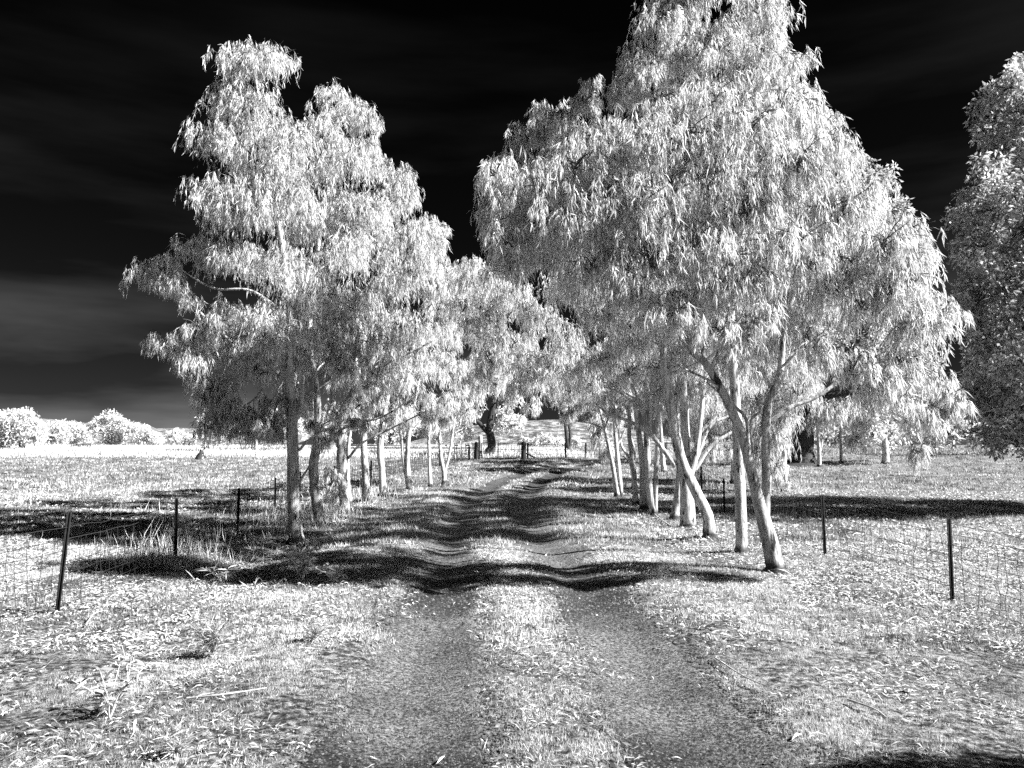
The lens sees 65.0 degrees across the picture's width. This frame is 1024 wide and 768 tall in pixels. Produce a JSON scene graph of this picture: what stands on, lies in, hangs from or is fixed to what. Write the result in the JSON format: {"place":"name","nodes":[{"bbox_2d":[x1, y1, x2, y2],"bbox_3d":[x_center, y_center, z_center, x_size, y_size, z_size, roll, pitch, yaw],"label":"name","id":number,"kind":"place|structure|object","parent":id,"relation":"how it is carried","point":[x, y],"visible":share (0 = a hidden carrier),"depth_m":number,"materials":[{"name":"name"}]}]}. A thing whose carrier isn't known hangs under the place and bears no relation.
{"place":"outdoors","nodes":[
{"label":"outdoors","id":0,"kind":"place"},
{"bbox_2d":[7,419,327,444],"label":"hill","id":1,"kind":"structure","parent":0,"point":[162,431],"depth_m":422.11,"materials":[{"name":"white plant"}]},
{"bbox_2d":[0,443,1023,767],"bbox_3d":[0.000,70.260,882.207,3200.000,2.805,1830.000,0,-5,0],"label":"ground","id":2,"kind":"structure","parent":0,"point":[794,681],"depth_m":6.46,"materials":[{"name":"white plant"}]},
{"bbox_2d":[0,406,51,449],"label":"paddock tree","id":3,"kind":"object","parent":2,"relation":"on","point":[22,428],"visible":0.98,"depth_m":82.63,"materials":[{"name":"white plant"}]},
{"bbox_2d":[46,419,74,444],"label":"paddock tree","id":4,"kind":"object","parent":2,"relation":"on","point":[60,431],"visible":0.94,"depth_m":117.72,"materials":[{"name":"white plant"}]},
{"bbox_2d":[67,443,91,447],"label":"fallen log","id":5,"kind":"object","parent":2,"relation":"on","point":[79,445],"visible":0.53,"depth_m":94.56,"materials":[{"name":"white wood"}]},
{"bbox_2d":[69,420,93,444],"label":"paddock tree","id":6,"kind":"object","parent":2,"relation":"on","point":[79,432],"visible":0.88,"depth_m":123.13,"materials":[{"name":"white plant"}]},
{"bbox_2d":[86,408,134,445],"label":"paddock tree","id":7,"kind":"object","parent":2,"relation":"on","point":[107,429],"visible":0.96,"depth_m":115.35,"materials":[{"name":"white plant"}]},
{"bbox_2d":[65,658,163,718],"bbox_3d":[-2.508,1.923,5.036,0.464,0.335,0.463,0,-5,0],"label":"gum seedling","id":8,"kind":"object","parent":2,"relation":"on","point":[105,703],"visible":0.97,"depth_m":5.01,"materials":[{"name":"leaf"},{"name":"twig bark"}]},
{"bbox_2d":[113,643,141,681],"bbox_3d":[-2.766,2.014,5.764,0.209,0.282,0.176,1,-5,-14],"label":"gum seedling","id":9,"kind":"object","parent":2,"relation":"on","point":[128,673],"visible":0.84,"depth_m":5.76,"materials":[{"name":"white plant"}]},
{"bbox_2d":[127,421,166,445],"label":"paddock tree","id":10,"kind":"object","parent":2,"relation":"on","point":[142,435],"visible":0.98,"depth_m":113.64,"materials":[{"name":"white plant"}]},
{"bbox_2d":[163,427,190,445],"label":"paddock tree","id":11,"kind":"object","parent":2,"relation":"on","point":[177,436],"visible":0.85,"depth_m":117.95,"materials":[{"name":"white plant"}]},
{"bbox_2d":[153,717,203,759],"bbox_3d":[-1.775,1.896,4.261,0.260,0.224,0.268,0,-5,0],"label":"grass tussock","id":12,"kind":"object","parent":2,"relation":"on","point":[177,748],"depth_m":4.25,"materials":[{"name":"white plant"}]},
{"bbox_2d":[182,431,203,445],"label":"paddock tree","id":13,"kind":"object","parent":2,"relation":"on","point":[186,440],"visible":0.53,"depth_m":116.02,"materials":[{"name":"white plant"}]},
{"bbox_2d":[195,449,205,458],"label":"tree stump","id":14,"kind":"object","parent":2,"relation":"on","point":[200,455],"visible":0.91,"depth_m":53.93,"materials":[{"name":"grey wood"}]},
{"bbox_2d":[193,410,231,451],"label":"paddock tree","id":15,"kind":"object","parent":2,"relation":"on","point":[207,443],"visible":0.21,"depth_m":77.87,"materials":[{"name":"white plant"}]},
{"bbox_2d":[188,614,237,655],"bbox_3d":[-2.408,2.041,6.505,0.386,0.355,0.453,0,-5,0],"label":"grass tussock","id":16,"kind":"object","parent":2,"relation":"on","point":[215,641],"depth_m":6.45,"materials":[{"name":"white plant"}]},
{"bbox_2d":[1,476,446,572],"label":"tall grass","id":17,"kind":"structure","parent":2,"relation":"on","point":[206,537],"depth_m":14.21,"materials":[{"name":"grey plant"}]},
{"bbox_2d":[195,560,255,583],"bbox_3d":[-3.591,2.349,9.959,0.655,0.322,0.657,-1,-5,9],"label":"gum seedling","id":18,"kind":"object","parent":2,"relation":"on","point":[225,575],"visible":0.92,"depth_m":10.01,"materials":[{"name":"grey plant"}]},
{"bbox_2d":[186,687,266,698],"bbox_3d":[-1.872,2.039,5.279,0.504,0.052,0.128,1,-5,-17],"label":"fallen stick","id":19,"kind":"object","parent":2,"relation":"on","point":[220,694],"visible":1,"depth_m":5.24,"materials":[{"name":"white wood"}]},
{"bbox_2d":[118,35,351,544],"bbox_3d":[-5.270,-2.052,15.517,4.102,10.332,3.296,-2,-5,25],"label":"gum tree","id":20,"kind":"object","parent":2,"relation":"on","point":[216,401],"visible":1,"depth_m":14.97,"materials":[{"name":"white plant"}]},
{"bbox_2d":[0,447,469,626],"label":"wire fence","id":21,"kind":"object","parent":2,"relation":"on","point":[60,594],"visible":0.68,"depth_m":11.55,"materials":[{"name":"metal"}]},
{"bbox_2d":[254,407,309,448],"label":"paddock tree","id":22,"kind":"object","parent":2,"relation":"on","point":[299,424],"visible":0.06,"depth_m":88.58,"materials":[{"name":"white plant"}]},
{"bbox_2d":[0,443,595,458],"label":"tall grass","id":23,"kind":"structure","parent":2,"relation":"on","point":[177,452],"depth_m":67.57,"materials":[{"name":"white plant"}]},
{"bbox_2d":[278,546,320,580],"bbox_3d":[-2.677,2.285,10.124,0.532,0.443,0.580,1,-5,-14],"label":"gum seedling","id":24,"kind":"object","parent":2,"relation":"on","point":[303,560],"visible":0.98,"depth_m":10.12,"materials":[{"name":"grey plant"}]},
{"bbox_2d":[298,617,331,641],"bbox_3d":[-1.675,2.101,6.854,0.304,0.244,0.312,0,-5,0],"label":"grass tussock","id":25,"kind":"object","parent":2,"relation":"on","point":[314,632],"depth_m":6.84,"materials":[{"name":"white plant"}]},
{"bbox_2d":[310,560,347,583],"bbox_3d":[-2.231,2.321,9.873,0.367,0.279,0.456,-2,-5,28],"label":"gum seedling","id":26,"kind":"object","parent":2,"relation":"on","point":[334,572],"visible":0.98,"depth_m":9.82,"materials":[{"name":"grey plant"}]},
{"bbox_2d":[249,77,415,528],"bbox_3d":[-3.918,-1.862,17.494,3.454,10.162,4.430,2,-5,-26],"label":"gum tree","id":27,"kind":"object","parent":2,"relation":"on","point":[357,212],"visible":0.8,"depth_m":16.95,"materials":[{"name":"white plant"}]},
{"bbox_2d":[306,411,368,442],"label":"paddock tree","id":28,"kind":"object","parent":2,"relation":"on","point":[311,433],"visible":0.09,"depth_m":93.14,"materials":[{"name":"white plant"}]},
{"bbox_2d":[323,376,373,504],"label":"gum sapling","id":29,"kind":"object","parent":2,"relation":"on","point":[347,386],"visible":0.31,"depth_m":22.99,"materials":[{"name":"white plant"}]},
{"bbox_2d":[368,449,376,456],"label":"round bush","id":30,"kind":"object","parent":2,"relation":"on","point":[372,451],"visible":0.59,"depth_m":59.37,"materials":[{"name":"white plant"}]},
{"bbox_2d":[321,161,448,512],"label":"gum tree","id":31,"kind":"object","parent":2,"relation":"on","point":[404,193],"visible":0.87,"depth_m":20.81,"materials":[{"name":"white plant"}]},
{"bbox_2d":[367,417,420,446],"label":"paddock tree","id":32,"kind":"object","parent":2,"relation":"on","point":[396,439],"visible":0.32,"depth_m":97.81,"materials":[{"name":"white plant"}]},
{"bbox_2d":[358,222,452,502],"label":"gum tree","id":33,"kind":"object","parent":2,"relation":"on","point":[438,290],"visible":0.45,"depth_m":24.76,"materials":[{"name":"white plant"}]},
{"bbox_2d":[350,441,473,458],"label":"rail fence","id":34,"kind":"object","parent":2,"relation":"on","point":[461,447],"visible":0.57,"depth_m":55.97,"materials":[{"name":"grey wood"}]},
{"bbox_2d":[371,256,470,496],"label":"gum tree","id":35,"kind":"object","parent":2,"relation":"on","point":[392,419],"visible":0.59,"depth_m":26.58,"materials":[{"name":"white plant"}]},
{"bbox_2d":[388,285,471,490],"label":"gum tree","id":36,"kind":"object","parent":2,"relation":"on","point":[442,356],"visible":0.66,"depth_m":29.05,"materials":[{"name":"white plant"}]},
{"bbox_2d":[417,325,473,486],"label":"gum tree","id":37,"kind":"object","parent":2,"relation":"on","point":[428,424],"visible":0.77,"depth_m":30.70,"materials":[{"name":"white plant"}]},
{"bbox_2d":[430,413,473,444],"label":"paddock tree","id":38,"kind":"object","parent":2,"relation":"on","point":[457,429],"visible":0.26,"depth_m":97.59,"materials":[{"name":"white plant"}]},
{"bbox_2d":[300,458,614,767],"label":"wheel track","id":39,"kind":"structure","parent":2,"relation":"on","point":[449,535],"depth_m":6.06,"materials":[{"name":"white soil"}]},
{"bbox_2d":[235,552,888,767],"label":"gravel","id":40,"kind":"structure","parent":39,"relation":"on","point":[506,714],"depth_m":5.84,"materials":[{"name":"grey gravel"}]},
{"bbox_2d":[437,350,490,483],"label":"gum tree","id":41,"kind":"object","parent":2,"relation":"on","point":[465,407],"visible":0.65,"depth_m":32.48,"materials":[{"name":"white plant"}]},
{"bbox_2d":[474,442,477,459],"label":"gate post","id":42,"kind":"object","parent":2,"relation":"on","point":[475,450],"visible":0.87,"depth_m":54.62,"materials":[{"name":"black wood"}]},
{"bbox_2d":[478,435,482,458],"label":"gate post","id":43,"kind":"object","parent":2,"relation":"on","point":[480,439],"visible":0.9,"depth_m":55.09,"materials":[{"name":"white wood"}]},
{"bbox_2d":[459,360,526,456],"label":"old tree","id":44,"kind":"object","parent":2,"relation":"on","point":[488,429],"visible":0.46,"depth_m":61.53,"materials":[{"name":"white plant"}]},
{"bbox_2d":[521,441,525,458],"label":"gate post","id":45,"kind":"object","parent":2,"relation":"on","point":[523,449],"visible":0.86,"depth_m":54.59,"materials":[{"name":"black wood"}]},
{"bbox_2d":[481,442,520,457],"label":"farm gate","id":46,"kind":"structure","parent":45,"relation":"attached to","point":[498,449],"depth_m":54.83,"materials":[{"name":"metal"}]},
{"bbox_2d":[516,434,532,446],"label":"round bush","id":47,"kind":"object","parent":2,"relation":"on","point":[522,438],"visible":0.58,"depth_m":98.96,"materials":[{"name":"white plant"}]},
{"bbox_2d":[531,435,545,445],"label":"round bush","id":48,"kind":"object","parent":2,"relation":"on","point":[536,441],"visible":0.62,"depth_m":98.64,"materials":[{"name":"white plant"}]},
{"bbox_2d":[538,432,553,445],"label":"round bush","id":49,"kind":"object","parent":2,"relation":"on","point":[545,438],"visible":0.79,"depth_m":98.61,"materials":[{"name":"white plant"}]},
{"bbox_2d":[550,435,564,446],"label":"round bush","id":50,"kind":"object","parent":2,"relation":"on","point":[558,441],"visible":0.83,"depth_m":98.93,"materials":[{"name":"white plant"}]},
{"bbox_2d":[544,382,588,450],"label":"gum tree","id":51,"kind":"object","parent":2,"relation":"on","point":[568,441],"visible":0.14,"depth_m":77.70,"materials":[{"name":"grey plant"}]},
{"bbox_2d":[428,267,716,510],"bbox_3d":[2.118,0.161,22.260,8.864,6.830,4.167,0,-5,0],"label":"gum tree","id":52,"kind":"object","parent":2,"relation":"on","point":[488,365],"visible":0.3,"depth_m":21.75,"materials":[{"name":"white plant"}]},
{"bbox_2d":[571,436,581,447],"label":"round bush","id":53,"kind":"object","parent":2,"relation":"on","point":[575,440],"visible":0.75,"depth_m":99.15,"materials":[{"name":"white plant"}]},
{"bbox_2d":[477,315,694,503],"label":"gum tree","id":54,"kind":"object","parent":2,"relation":"on","point":[497,385],"visible":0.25,"depth_m":23.66,"materials":[{"name":"white plant"}]},
{"bbox_2d":[497,332,678,496],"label":"gum tree","id":55,"kind":"object","parent":2,"relation":"on","point":[568,417],"visible":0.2,"depth_m":26.75,"materials":[{"name":"white plant"}]},
{"bbox_2d":[527,442,666,458],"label":"wire fence","id":56,"kind":"object","parent":2,"relation":"on","point":[580,454],"visible":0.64,"depth_m":57.04,"materials":[{"name":"metal"}]},
{"bbox_2d":[572,366,622,464],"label":"gum tree","id":57,"kind":"object","parent":2,"relation":"on","point":[586,416],"visible":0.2,"depth_m":46.98,"materials":[{"name":"white plant"}]},
{"bbox_2d":[443,254,753,515],"bbox_3d":[2.303,0.031,20.313,8.270,6.811,4.376,0,-5,0],"label":"gum tree","id":58,"kind":"object","parent":2,"relation":"on","point":[526,359],"visible":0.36,"depth_m":19.89,"materials":[{"name":"white plant"}]},
{"bbox_2d":[583,407,635,488],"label":"gum tree","id":59,"kind":"object","parent":2,"relation":"on","point":[597,441],"visible":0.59,"depth_m":30.29,"materials":[{"name":"white plant"}]},
{"bbox_2d":[471,257,780,520],"bbox_3d":[2.886,0.152,19.189,7.935,6.400,3.918,0,-5,0],"label":"gum tree","id":60,"kind":"object","parent":2,"relation":"on","point":[523,309],"visible":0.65,"depth_m":18.73,"materials":[{"name":"white plant"}]},
{"bbox_2d":[597,344,667,471],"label":"gum tree","id":61,"kind":"object","parent":2,"relation":"on","point":[663,462],"visible":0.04,"depth_m":41.71,"materials":[{"name":"white plant"}]},
{"bbox_2d":[508,458,814,767],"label":"wheel track","id":62,"kind":"structure","parent":2,"relation":"on","point":[539,537],"depth_m":6.09,"materials":[{"name":"white soil"}]},
{"bbox_2d":[467,75,874,538],"bbox_3d":[3.072,-1.597,14.933,7.741,9.041,4.731,0,-5,0],"label":"gum tree","id":63,"kind":"object","parent":2,"relation":"on","point":[562,120],"visible":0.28,"depth_m":14.43,"materials":[{"name":"white plant"}]},
{"bbox_2d":[693,546,733,548],"bbox_3d":[3.365,2.654,13.015,0.830,0.036,0.182,-3,-5,31],"label":"fallen stick","id":64,"kind":"object","parent":2,"relation":"on","point":[713,546],"visible":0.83,"depth_m":13.13,"materials":[{"name":"white wood"}]},
{"bbox_2d":[651,372,777,483],"bbox_3d":[8.521,0.762,34.270,5.991,7.146,4.606,1,-5,-16],"label":"weeping gum","id":65,"kind":"object","parent":2,"relation":"on","point":[721,449],"visible":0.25,"depth_m":33.07,"materials":[{"name":"white plant"}]},
{"bbox_2d":[535,129,913,529],"bbox_3d":[4.575,-1.202,17.319,8.183,8.766,4.818,0,-5,0],"label":"gum tree","id":66,"kind":"object","parent":2,"relation":"on","point":[682,357],"visible":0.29,"depth_m":16.75,"materials":[{"name":"white plant"}]},
{"bbox_2d":[599,0,852,554],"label":"gum tree","id":67,"kind":"object","parent":2,"relation":"on","point":[692,52],"visible":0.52,"depth_m":12.40,"materials":[{"name":"white plant"}]},
{"bbox_2d":[473,67,979,574],"bbox_3d":[2.682,-0.751,10.106,6.380,6.722,3.164,0,-5,0],"label":"gum tree","id":68,"kind":"object","parent":2,"relation":"on","point":[883,271],"visible":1,"depth_m":9.51,"materials":[{"name":"white plant"}]},
{"bbox_2d":[714,657,788,693],"bbox_3d":[1.680,2.111,5.847,0.100,0.043,1.058,1,-5,-13],"label":"fallen stick","id":69,"kind":"object","parent":2,"relation":"on","point":[745,676],"visible":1,"depth_m":5.75,"materials":[{"name":"white wood"}]},
{"bbox_2d":[740,327,825,491],"bbox_3d":[9.414,0.852,28.671,3.445,6.190,4.453,-2,-5,22],"label":"weeping gum","id":70,"kind":"object","parent":2,"relation":"on","point":[800,387],"visible":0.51,"depth_m":27.51,"materials":[{"name":"white plant"}]},
{"bbox_2d":[802,393,864,466],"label":"gum tree","id":71,"kind":"object","parent":2,"relation":"on","point":[837,410],"visible":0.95,"depth_m":46.39,"materials":[{"name":"white plant"}]},
{"bbox_2d":[828,396,870,463],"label":"gum tree","id":72,"kind":"object","parent":2,"relation":"on","point":[855,423],"visible":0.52,"depth_m":49.13,"materials":[{"name":"white plant"}]},
{"bbox_2d":[790,421,911,449],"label":"conifer hedge","id":73,"kind":"object","parent":2,"relation":"on","point":[828,440],"visible":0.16,"depth_m":72.97,"materials":[{"name":"white plant"}]},
{"bbox_2d":[694,466,1023,623],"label":"wire fence","id":74,"kind":"object","parent":2,"relation":"on","point":[949,554],"visible":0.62,"depth_m":10.40,"materials":[{"name":"metal"}]},
{"bbox_2d":[787,141,947,465],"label":"old tree","id":75,"kind":"object","parent":2,"relation":"on","point":[806,452],"visible":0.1,"depth_m":48.00,"materials":[{"name":"white plant"}]},
{"bbox_2d":[847,699,887,717],"bbox_3d":[2.228,2.033,5.048,0.018,0.039,0.316,2,-5,-22],"label":"fallen stick","id":76,"kind":"object","parent":2,"relation":"on","point":[853,701],"visible":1,"depth_m":5.06,"materials":[{"name":"white wood"}]},
{"bbox_2d":[843,392,926,463],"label":"bushy tree","id":77,"kind":"object","parent":2,"relation":"on","point":[886,437],"visible":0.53,"depth_m":48.50,"materials":[{"name":"white plant"}]},
{"bbox_2d":[898,416,1017,454],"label":"conifer hedge","id":78,"kind":"object","parent":2,"relation":"on","point":[955,434],"visible":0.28,"depth_m":58.24,"materials":[{"name":"white plant"}]},
{"bbox_2d":[940,51,1023,461],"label":"broadleaf tree","id":79,"kind":"object","parent":2,"relation":"on","point":[1001,396],"visible":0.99,"depth_m":19.75,"materials":[{"name":"grey plant"}]},
{"bbox_2d":[0,0,1023,444],"label":"sky","id":80,"kind":"structure","parent":0,"point":[96,96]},
{"bbox_2d":[403,420,693,444],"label":"hill","id":81,"kind":"structure","parent":0,"point":[534,428],"depth_m":218.06,"materials":[{"name":"grey plant"}]}
]}

